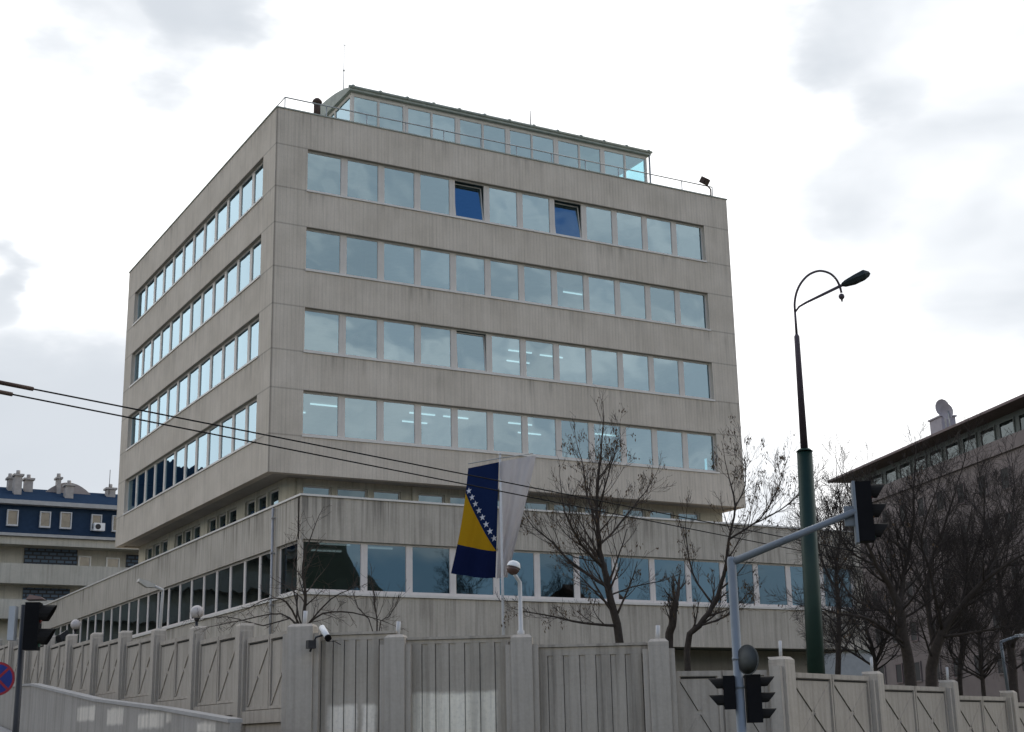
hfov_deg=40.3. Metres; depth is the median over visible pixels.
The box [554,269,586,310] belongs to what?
window
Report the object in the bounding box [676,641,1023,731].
concrete fence
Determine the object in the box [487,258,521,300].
window
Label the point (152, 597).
podium window
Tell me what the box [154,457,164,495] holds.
window
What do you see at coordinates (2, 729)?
pavement
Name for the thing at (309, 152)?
window
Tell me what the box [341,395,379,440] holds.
window
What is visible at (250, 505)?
terrace window
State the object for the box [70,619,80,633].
globe lamp
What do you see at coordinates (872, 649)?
bare tree
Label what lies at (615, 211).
window
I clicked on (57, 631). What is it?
podium window
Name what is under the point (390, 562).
podium window
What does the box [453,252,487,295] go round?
window
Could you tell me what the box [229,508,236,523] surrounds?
terrace window
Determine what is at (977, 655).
window
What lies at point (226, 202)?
window
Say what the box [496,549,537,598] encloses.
podium window
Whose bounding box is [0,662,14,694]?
road sign
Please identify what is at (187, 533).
terrace window
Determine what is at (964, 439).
attic window
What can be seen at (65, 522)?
window
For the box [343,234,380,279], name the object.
window
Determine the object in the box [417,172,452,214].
window
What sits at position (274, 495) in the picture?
terrace window
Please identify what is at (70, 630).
podium window
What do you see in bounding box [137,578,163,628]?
fence lamp
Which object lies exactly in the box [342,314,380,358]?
window
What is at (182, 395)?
window
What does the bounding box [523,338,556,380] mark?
window
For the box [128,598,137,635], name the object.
podium window
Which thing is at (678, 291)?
window
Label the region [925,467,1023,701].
bare tree
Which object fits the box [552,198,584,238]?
window
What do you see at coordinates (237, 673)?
concrete fence
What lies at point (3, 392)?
overhead wire
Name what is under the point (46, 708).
retaining wall
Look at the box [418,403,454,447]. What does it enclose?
window
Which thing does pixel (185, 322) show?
window
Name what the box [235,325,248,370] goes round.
window
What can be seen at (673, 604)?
bare tree
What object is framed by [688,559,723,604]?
podium window
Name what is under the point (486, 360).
window
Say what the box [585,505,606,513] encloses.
terrace window
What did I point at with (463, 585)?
podium window
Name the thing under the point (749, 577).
podium window
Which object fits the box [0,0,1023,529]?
sky
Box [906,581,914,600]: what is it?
window
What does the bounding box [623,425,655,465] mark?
window
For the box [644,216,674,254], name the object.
window
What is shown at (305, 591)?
bare shrub
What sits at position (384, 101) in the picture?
penthouse window
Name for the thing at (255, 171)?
window
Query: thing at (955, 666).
window
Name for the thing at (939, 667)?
window
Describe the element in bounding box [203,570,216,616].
podium window
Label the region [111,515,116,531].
window
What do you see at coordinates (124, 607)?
podium window
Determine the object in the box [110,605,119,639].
podium window
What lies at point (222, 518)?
terrace window
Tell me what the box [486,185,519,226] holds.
window
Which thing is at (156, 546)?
terrace window
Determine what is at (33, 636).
traffic light
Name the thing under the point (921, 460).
attic window
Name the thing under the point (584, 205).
window
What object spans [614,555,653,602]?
podium window
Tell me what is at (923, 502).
window
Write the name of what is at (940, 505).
window
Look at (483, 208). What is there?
window
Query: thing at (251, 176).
window
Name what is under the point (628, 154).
penthouse window
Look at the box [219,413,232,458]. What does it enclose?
window
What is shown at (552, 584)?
podium window
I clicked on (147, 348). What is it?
window
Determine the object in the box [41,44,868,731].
office building
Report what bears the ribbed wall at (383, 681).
on the ground
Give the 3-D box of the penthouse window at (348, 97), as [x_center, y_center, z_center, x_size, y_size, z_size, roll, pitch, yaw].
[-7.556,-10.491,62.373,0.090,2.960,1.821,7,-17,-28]
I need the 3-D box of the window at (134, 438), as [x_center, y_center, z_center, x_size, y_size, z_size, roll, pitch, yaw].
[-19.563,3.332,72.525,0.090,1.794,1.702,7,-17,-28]
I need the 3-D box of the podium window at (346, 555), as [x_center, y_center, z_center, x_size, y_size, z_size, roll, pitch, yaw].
[-6.421,7.178,49.872,2.416,1.850,0.090,7,-17,-28]
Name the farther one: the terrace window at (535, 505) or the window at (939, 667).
the window at (939, 667)
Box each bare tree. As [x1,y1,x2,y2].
[494,390,689,642]
[654,416,828,670]
[764,418,966,685]
[773,430,905,674]
[789,543,932,670]
[866,407,1023,686]
[897,444,1023,695]
[911,547,1023,695]
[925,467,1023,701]
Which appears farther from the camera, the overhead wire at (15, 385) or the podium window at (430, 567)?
the podium window at (430, 567)
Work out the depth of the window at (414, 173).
59.39 m
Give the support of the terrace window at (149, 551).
in the office building at (393, 276)
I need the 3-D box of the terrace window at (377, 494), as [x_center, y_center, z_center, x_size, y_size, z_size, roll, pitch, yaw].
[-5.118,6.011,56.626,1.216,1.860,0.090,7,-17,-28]
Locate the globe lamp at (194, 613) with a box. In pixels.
[190,605,203,625]
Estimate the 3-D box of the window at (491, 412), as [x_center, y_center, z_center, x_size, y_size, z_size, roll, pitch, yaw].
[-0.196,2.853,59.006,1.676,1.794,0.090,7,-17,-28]
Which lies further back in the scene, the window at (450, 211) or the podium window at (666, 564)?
the window at (450, 211)
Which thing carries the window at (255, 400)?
in the office building at (393, 276)
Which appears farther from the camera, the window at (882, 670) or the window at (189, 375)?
the window at (882, 670)
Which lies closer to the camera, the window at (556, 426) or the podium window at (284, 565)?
the podium window at (284, 565)
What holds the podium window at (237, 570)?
in the office building at (393, 276)
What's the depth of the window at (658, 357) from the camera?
64.05 m
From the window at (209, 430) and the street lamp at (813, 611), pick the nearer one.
the street lamp at (813, 611)
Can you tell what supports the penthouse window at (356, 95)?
in the office building at (393, 276)
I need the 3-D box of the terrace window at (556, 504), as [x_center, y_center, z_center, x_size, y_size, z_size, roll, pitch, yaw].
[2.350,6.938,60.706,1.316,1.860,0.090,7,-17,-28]
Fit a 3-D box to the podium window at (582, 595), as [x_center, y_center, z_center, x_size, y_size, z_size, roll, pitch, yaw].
[3.315,8.387,55.191,1.796,1.850,0.090,7,-17,-28]
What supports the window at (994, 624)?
in the apartment building at (1006, 415)
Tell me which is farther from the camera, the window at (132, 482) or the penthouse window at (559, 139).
the window at (132, 482)
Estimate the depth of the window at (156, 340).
70.67 m
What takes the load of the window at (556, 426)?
in the office building at (393, 276)
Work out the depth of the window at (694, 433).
63.75 m
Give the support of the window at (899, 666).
in the apartment building at (1006, 415)
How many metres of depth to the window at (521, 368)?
60.04 m
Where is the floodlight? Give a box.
[55,630,69,642]
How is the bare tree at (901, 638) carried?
on the ground
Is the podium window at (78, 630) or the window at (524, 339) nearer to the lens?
the window at (524, 339)
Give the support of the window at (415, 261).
in the office building at (393, 276)
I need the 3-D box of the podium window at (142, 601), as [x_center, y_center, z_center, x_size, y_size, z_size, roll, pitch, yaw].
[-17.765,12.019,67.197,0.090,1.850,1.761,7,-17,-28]
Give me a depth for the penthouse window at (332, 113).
63.72 m
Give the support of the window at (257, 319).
in the office building at (393, 276)
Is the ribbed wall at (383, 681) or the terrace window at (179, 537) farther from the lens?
the terrace window at (179, 537)
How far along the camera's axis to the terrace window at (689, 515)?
64.06 m
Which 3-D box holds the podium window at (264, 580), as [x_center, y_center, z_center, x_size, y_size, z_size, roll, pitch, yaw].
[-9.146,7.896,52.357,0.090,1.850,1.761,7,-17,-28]
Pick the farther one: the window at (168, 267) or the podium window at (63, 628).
the podium window at (63, 628)
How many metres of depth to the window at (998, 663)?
95.14 m
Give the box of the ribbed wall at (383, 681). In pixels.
[281,611,678,731]
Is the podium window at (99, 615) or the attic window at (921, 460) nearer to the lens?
the podium window at (99, 615)
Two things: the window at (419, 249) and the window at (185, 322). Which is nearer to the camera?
the window at (419, 249)
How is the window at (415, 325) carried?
in the office building at (393, 276)
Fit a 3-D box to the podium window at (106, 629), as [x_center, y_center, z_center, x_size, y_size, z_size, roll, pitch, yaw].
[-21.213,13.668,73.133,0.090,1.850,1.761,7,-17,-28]
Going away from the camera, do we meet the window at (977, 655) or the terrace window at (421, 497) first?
the terrace window at (421, 497)
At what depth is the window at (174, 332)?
67.92 m
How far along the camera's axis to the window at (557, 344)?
61.64 m
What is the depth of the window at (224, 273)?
62.44 m
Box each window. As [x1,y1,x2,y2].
[6,509,18,526]
[39,511,50,527]
[54,626,59,643]
[59,512,71,529]
[60,623,66,641]
[67,622,72,633]
[73,618,80,642]
[77,556,91,565]
[79,616,87,642]
[87,613,95,639]
[90,514,101,530]
[95,610,103,632]
[102,607,111,641]
[106,557,119,566]
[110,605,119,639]
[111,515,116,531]
[119,601,128,631]
[127,475,136,510]
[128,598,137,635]
[130,411,139,445]
[133,347,142,382]
[135,469,145,506]
[136,285,145,320]
[137,595,147,634]
[139,403,148,439]
[142,339,151,374]
[144,463,154,501]
[145,276,154,311]
[147,547,151,559]
[147,591,157,631]
[148,396,157,432]
[151,330,160,366]
[154,266,163,302]
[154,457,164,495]
[154,543,159,556]
[157,388,167,426]
[157,587,168,628]
[160,321,170,359]
[162,540,167,552]
[163,256,173,293]
[163,451,174,490]
[167,380,177,419]
[167,583,179,626]
[170,312,180,350]
[173,245,183,283]
[174,444,185,484]
[176,533,181,546]
[177,372,188,412]
[179,579,191,622]
[180,303,190,341]
[183,235,193,273]
[184,437,196,478]
[185,529,190,542]
[187,363,199,405]
[190,293,201,333]
[190,575,203,619]
[193,223,204,263]
[194,525,199,538]
[195,429,207,472]
[198,355,210,397]
[201,282,213,323]
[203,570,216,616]
[204,211,215,252]
[207,421,220,465]
[209,518,215,532]
[210,345,222,388]
[213,271,225,313]
[215,199,227,241]
[216,565,230,612]
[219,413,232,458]
[219,513,225,527]
[222,335,235,379]
[225,259,237,303]
[227,185,240,229]
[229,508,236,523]
[229,560,244,609]
[232,404,246,451]
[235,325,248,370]
[237,247,250,292]
[240,171,253,216]
[244,555,259,605]
[246,398,256,443]
[247,500,254,515]
[248,317,258,361]
[250,238,260,281]
[253,162,262,203]
[258,495,265,510]
[259,551,270,601]
[270,489,278,505]
[279,541,297,595]
[302,539,363,592]
[303,391,341,437]
[303,485,330,494]
[304,308,342,354]
[306,228,343,273]
[308,151,343,195]
[328,109,334,116]
[335,93,350,117]
[337,488,366,497]
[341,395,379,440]
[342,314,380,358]
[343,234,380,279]
[344,158,380,201]
[350,92,378,125]
[364,542,408,594]
[374,490,399,499]
[378,98,404,131]
[380,399,417,444]
[381,165,416,208]
[381,241,417,284]
[381,319,417,363]
[405,104,431,137]
[409,545,452,595]
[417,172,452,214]
[417,247,452,290]
[418,324,453,367]
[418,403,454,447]
[418,493,443,502]
[432,110,457,142]
[450,496,464,503]
[452,178,486,220]
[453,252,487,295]
[453,547,496,597]
[454,329,488,371]
[454,407,490,450]
[457,115,482,147]
[483,121,507,152]
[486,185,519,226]
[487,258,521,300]
[489,333,523,376]
[490,411,525,453]
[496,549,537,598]
[507,126,531,157]
[519,191,552,232]
[521,264,554,305]
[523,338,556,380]
[525,414,558,457]
[526,501,547,509]
[532,131,555,162]
[537,551,577,599]
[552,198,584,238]
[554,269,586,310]
[554,503,578,511]
[555,136,579,167]
[556,342,589,384]
[558,418,591,459]
[576,553,615,601]
[579,142,602,172]
[583,204,614,243]
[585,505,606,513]
[586,274,617,314]
[588,347,620,387]
[591,421,624,462]
[602,147,624,176]
[614,210,645,249]
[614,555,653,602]
[617,279,648,319]
[620,351,651,391]
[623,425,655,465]
[623,508,644,516]
[624,151,647,181]
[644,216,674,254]
[647,284,678,323]
[650,510,672,518]
[651,355,682,395]
[652,557,689,603]
[654,428,685,468]
[673,221,703,259]
[677,289,707,328]
[679,512,698,519]
[681,359,711,398]
[684,431,715,471]
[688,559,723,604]
[722,561,757,605]
[755,563,789,606]
[788,564,822,607]
[820,566,855,608]
[871,472,883,483]
[878,665,886,684]
[885,466,897,483]
[885,547,893,565]
[895,663,903,683]
[899,460,911,477]
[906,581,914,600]
[909,621,918,641]
[914,454,926,470]
[914,661,922,681]
[917,497,925,517]
[922,536,928,557]
[929,447,942,464]
[936,489,945,511]
[937,659,941,679]
[945,440,959,458]
[952,656,962,678]
[957,482,965,504]
[962,433,977,452]
[973,654,983,675]
[978,475,987,497]
[980,425,996,445]
[991,606,1000,627]
[997,651,1007,674]
[998,417,1015,437]
[999,466,1010,489]
[1005,512,1015,532]
[1018,412,1023,430]
[1020,649,1023,672]
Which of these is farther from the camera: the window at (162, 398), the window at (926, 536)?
the window at (926, 536)
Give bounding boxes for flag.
[451,462,498,577]
[497,455,535,578]
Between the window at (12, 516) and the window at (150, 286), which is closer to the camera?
the window at (150, 286)
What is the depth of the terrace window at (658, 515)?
63.33 m
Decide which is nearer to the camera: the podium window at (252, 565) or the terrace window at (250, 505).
the podium window at (252, 565)
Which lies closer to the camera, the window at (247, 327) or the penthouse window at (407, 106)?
the window at (247, 327)
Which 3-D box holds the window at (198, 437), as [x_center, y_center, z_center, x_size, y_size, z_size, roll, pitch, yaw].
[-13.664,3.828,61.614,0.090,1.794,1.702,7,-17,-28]
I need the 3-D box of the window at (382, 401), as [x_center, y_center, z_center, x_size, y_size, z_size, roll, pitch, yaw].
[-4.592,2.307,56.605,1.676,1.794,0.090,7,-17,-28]
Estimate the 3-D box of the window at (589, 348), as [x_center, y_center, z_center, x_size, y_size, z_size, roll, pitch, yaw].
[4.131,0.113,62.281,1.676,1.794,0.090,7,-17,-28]
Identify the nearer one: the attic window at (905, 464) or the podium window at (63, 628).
the podium window at (63, 628)
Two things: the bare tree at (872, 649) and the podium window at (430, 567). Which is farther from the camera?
the podium window at (430, 567)
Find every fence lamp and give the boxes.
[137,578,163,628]
[1000,634,1022,690]
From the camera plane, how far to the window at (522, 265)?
61.71 m
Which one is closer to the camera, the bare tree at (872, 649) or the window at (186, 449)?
the bare tree at (872, 649)
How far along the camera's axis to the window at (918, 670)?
106.74 m
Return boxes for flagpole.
[468,452,532,634]
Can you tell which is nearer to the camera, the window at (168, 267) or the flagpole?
the flagpole
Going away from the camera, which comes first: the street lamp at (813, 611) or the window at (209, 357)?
the street lamp at (813, 611)
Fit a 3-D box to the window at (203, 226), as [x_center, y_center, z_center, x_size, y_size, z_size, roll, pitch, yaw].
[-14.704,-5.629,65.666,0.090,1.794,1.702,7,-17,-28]
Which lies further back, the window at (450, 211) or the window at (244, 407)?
the window at (450, 211)
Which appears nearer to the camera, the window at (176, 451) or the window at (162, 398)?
the window at (176, 451)
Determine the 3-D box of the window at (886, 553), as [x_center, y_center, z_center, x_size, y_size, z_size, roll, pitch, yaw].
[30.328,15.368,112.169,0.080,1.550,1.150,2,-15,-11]
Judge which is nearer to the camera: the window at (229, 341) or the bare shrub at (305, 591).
the bare shrub at (305, 591)
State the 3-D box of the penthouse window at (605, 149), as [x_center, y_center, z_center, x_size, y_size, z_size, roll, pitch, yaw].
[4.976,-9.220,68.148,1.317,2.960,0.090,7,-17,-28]
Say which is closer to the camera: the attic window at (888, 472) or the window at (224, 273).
the window at (224, 273)
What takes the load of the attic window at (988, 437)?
in the apartment building at (1006, 415)
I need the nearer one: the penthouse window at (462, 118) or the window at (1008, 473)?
the penthouse window at (462, 118)
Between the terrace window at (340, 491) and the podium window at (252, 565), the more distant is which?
the terrace window at (340, 491)
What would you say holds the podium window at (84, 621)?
in the office building at (393, 276)
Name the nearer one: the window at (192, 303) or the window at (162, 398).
the window at (192, 303)
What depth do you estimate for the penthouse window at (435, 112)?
64.09 m
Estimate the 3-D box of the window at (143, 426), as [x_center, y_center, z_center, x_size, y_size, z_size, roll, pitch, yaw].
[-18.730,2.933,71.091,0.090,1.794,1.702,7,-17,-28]
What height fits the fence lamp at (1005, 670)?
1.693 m
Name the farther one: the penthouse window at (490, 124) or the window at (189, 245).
the window at (189, 245)
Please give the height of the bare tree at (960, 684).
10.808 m
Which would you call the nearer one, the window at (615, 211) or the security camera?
the security camera
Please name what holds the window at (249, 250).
in the office building at (393, 276)
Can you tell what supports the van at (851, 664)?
on the ground
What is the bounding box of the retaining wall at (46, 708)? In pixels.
[0,683,242,731]
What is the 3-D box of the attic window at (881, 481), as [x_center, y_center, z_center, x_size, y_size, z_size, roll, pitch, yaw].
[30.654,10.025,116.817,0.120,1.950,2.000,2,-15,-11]
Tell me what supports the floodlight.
attached to the concrete fence at (237, 673)
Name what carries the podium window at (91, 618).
in the office building at (393, 276)
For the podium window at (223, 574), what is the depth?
56.90 m
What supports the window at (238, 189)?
in the office building at (393, 276)
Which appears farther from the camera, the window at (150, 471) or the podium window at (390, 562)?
the window at (150, 471)
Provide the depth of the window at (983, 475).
98.14 m
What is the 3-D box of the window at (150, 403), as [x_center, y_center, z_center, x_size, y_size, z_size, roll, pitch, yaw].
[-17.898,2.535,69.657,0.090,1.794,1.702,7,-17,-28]
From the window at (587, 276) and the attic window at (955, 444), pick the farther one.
the attic window at (955, 444)
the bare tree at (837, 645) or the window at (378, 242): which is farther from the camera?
the window at (378, 242)
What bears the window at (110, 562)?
in the apartment building at (57, 540)
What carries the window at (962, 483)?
in the apartment building at (1006, 415)
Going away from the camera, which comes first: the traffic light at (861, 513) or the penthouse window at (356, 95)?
the traffic light at (861, 513)
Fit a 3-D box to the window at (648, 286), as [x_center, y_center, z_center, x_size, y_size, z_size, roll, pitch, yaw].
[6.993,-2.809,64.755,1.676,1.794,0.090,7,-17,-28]
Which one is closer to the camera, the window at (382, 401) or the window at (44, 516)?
the window at (382, 401)
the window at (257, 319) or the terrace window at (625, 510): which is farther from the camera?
the terrace window at (625, 510)
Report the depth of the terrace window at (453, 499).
58.36 m
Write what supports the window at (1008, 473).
in the apartment building at (1006, 415)
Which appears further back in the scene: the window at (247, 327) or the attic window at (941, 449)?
the attic window at (941, 449)
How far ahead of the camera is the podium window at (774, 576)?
59.45 m
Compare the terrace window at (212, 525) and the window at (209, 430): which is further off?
the terrace window at (212, 525)
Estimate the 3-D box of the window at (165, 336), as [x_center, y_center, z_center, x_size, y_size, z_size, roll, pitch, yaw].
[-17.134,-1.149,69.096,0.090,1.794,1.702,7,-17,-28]
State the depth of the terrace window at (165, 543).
69.44 m
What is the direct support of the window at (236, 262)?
in the office building at (393, 276)
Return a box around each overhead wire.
[0,380,996,579]
[0,390,990,588]
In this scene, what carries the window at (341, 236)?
in the office building at (393, 276)
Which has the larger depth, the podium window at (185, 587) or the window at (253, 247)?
the podium window at (185, 587)
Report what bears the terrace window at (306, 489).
in the office building at (393, 276)
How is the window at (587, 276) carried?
in the office building at (393, 276)
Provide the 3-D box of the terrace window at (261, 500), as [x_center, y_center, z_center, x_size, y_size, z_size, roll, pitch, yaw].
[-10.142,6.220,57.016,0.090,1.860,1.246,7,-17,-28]
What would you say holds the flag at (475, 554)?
attached to the flagpole
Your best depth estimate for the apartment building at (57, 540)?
110.51 m
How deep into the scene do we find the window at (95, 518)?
112.32 m
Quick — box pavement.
[0,726,11,731]
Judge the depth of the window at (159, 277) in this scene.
71.57 m
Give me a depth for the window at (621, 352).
63.24 m
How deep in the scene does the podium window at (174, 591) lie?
62.84 m
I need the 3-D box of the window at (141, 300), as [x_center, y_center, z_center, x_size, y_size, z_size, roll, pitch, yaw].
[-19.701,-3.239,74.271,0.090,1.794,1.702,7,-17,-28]
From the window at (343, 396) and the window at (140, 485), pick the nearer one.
the window at (343, 396)
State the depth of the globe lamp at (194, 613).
34.49 m
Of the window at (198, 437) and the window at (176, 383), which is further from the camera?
the window at (176, 383)
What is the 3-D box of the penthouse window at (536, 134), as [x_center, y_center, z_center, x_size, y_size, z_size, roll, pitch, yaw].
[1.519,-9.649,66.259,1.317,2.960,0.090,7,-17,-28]
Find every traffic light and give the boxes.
[7,594,56,731]
[708,481,888,731]
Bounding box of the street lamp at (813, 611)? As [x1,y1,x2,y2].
[793,270,869,673]
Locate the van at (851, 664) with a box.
[824,650,873,675]
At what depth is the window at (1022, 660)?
92.54 m
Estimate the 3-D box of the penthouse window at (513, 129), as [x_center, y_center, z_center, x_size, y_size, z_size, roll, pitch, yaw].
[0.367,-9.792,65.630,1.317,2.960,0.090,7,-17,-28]
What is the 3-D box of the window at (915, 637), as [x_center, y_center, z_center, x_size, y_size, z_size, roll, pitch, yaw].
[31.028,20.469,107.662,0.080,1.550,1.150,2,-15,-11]
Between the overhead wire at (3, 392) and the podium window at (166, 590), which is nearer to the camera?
the overhead wire at (3, 392)
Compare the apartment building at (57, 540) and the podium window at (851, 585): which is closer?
the podium window at (851, 585)
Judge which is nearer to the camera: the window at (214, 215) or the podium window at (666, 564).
the podium window at (666, 564)
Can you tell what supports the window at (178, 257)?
in the office building at (393, 276)
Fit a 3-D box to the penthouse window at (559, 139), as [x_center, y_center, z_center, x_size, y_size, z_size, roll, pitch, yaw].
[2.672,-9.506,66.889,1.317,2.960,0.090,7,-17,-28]
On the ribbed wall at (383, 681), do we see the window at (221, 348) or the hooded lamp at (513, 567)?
the hooded lamp at (513, 567)
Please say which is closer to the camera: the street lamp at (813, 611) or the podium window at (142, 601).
the street lamp at (813, 611)
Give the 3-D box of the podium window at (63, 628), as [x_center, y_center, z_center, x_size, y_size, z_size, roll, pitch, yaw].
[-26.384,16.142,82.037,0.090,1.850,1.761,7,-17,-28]
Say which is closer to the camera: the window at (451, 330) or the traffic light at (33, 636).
the traffic light at (33, 636)
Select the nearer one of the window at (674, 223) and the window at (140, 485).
the window at (674, 223)
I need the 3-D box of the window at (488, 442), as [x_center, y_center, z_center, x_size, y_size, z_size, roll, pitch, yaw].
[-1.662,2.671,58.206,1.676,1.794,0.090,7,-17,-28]
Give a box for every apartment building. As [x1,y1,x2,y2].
[0,470,138,645]
[829,394,1023,702]
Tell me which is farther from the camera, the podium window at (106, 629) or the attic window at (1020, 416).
the attic window at (1020, 416)
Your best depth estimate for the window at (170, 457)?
66.29 m
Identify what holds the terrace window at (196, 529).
in the office building at (393, 276)
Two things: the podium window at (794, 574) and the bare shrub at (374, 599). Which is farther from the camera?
the podium window at (794, 574)
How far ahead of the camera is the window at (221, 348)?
61.58 m
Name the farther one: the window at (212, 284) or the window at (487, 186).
the window at (212, 284)
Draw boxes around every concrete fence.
[0,623,286,731]
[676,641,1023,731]
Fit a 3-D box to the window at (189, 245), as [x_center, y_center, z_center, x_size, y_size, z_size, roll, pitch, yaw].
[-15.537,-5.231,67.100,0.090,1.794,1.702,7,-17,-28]
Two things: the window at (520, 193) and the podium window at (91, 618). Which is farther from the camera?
the podium window at (91, 618)
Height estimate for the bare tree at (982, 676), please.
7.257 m
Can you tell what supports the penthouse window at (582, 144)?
in the office building at (393, 276)
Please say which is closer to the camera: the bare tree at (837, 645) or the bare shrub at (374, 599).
the bare shrub at (374, 599)
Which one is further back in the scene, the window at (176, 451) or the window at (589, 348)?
the window at (176, 451)
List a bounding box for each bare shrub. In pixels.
[183,504,404,636]
[338,562,407,630]
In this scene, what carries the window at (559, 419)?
in the office building at (393, 276)
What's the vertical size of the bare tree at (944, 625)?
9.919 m
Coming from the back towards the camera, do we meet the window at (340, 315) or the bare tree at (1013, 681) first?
the window at (340, 315)
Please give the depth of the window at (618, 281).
64.11 m
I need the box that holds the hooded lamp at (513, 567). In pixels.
[507,560,524,634]
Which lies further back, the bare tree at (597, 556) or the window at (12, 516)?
the window at (12, 516)
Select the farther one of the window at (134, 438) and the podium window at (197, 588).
the window at (134, 438)
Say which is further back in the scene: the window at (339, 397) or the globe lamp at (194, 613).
the window at (339, 397)
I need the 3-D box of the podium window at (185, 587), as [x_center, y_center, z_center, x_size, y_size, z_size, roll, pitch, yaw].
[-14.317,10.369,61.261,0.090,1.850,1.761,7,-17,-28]
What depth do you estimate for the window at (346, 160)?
58.59 m
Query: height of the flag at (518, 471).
3.132 m
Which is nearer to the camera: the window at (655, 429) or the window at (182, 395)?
the window at (655, 429)
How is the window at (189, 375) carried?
in the office building at (393, 276)
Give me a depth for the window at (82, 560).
111.91 m
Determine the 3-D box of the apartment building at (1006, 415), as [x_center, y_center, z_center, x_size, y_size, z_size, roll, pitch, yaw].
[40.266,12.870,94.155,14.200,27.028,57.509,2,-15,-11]
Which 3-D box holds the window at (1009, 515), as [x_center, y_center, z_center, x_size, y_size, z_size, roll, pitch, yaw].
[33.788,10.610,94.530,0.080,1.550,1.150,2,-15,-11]
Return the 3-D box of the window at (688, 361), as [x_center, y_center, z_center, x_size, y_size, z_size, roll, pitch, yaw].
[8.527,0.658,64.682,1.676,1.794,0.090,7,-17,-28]
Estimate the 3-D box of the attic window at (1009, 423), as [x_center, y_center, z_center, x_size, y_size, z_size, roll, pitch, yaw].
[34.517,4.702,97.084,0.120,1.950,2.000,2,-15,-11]
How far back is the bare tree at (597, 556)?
35.97 m
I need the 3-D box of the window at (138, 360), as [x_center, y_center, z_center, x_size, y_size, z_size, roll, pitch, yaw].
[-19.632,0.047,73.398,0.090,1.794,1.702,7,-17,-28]
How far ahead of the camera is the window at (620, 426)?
61.53 m
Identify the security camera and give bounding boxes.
[306,625,340,651]

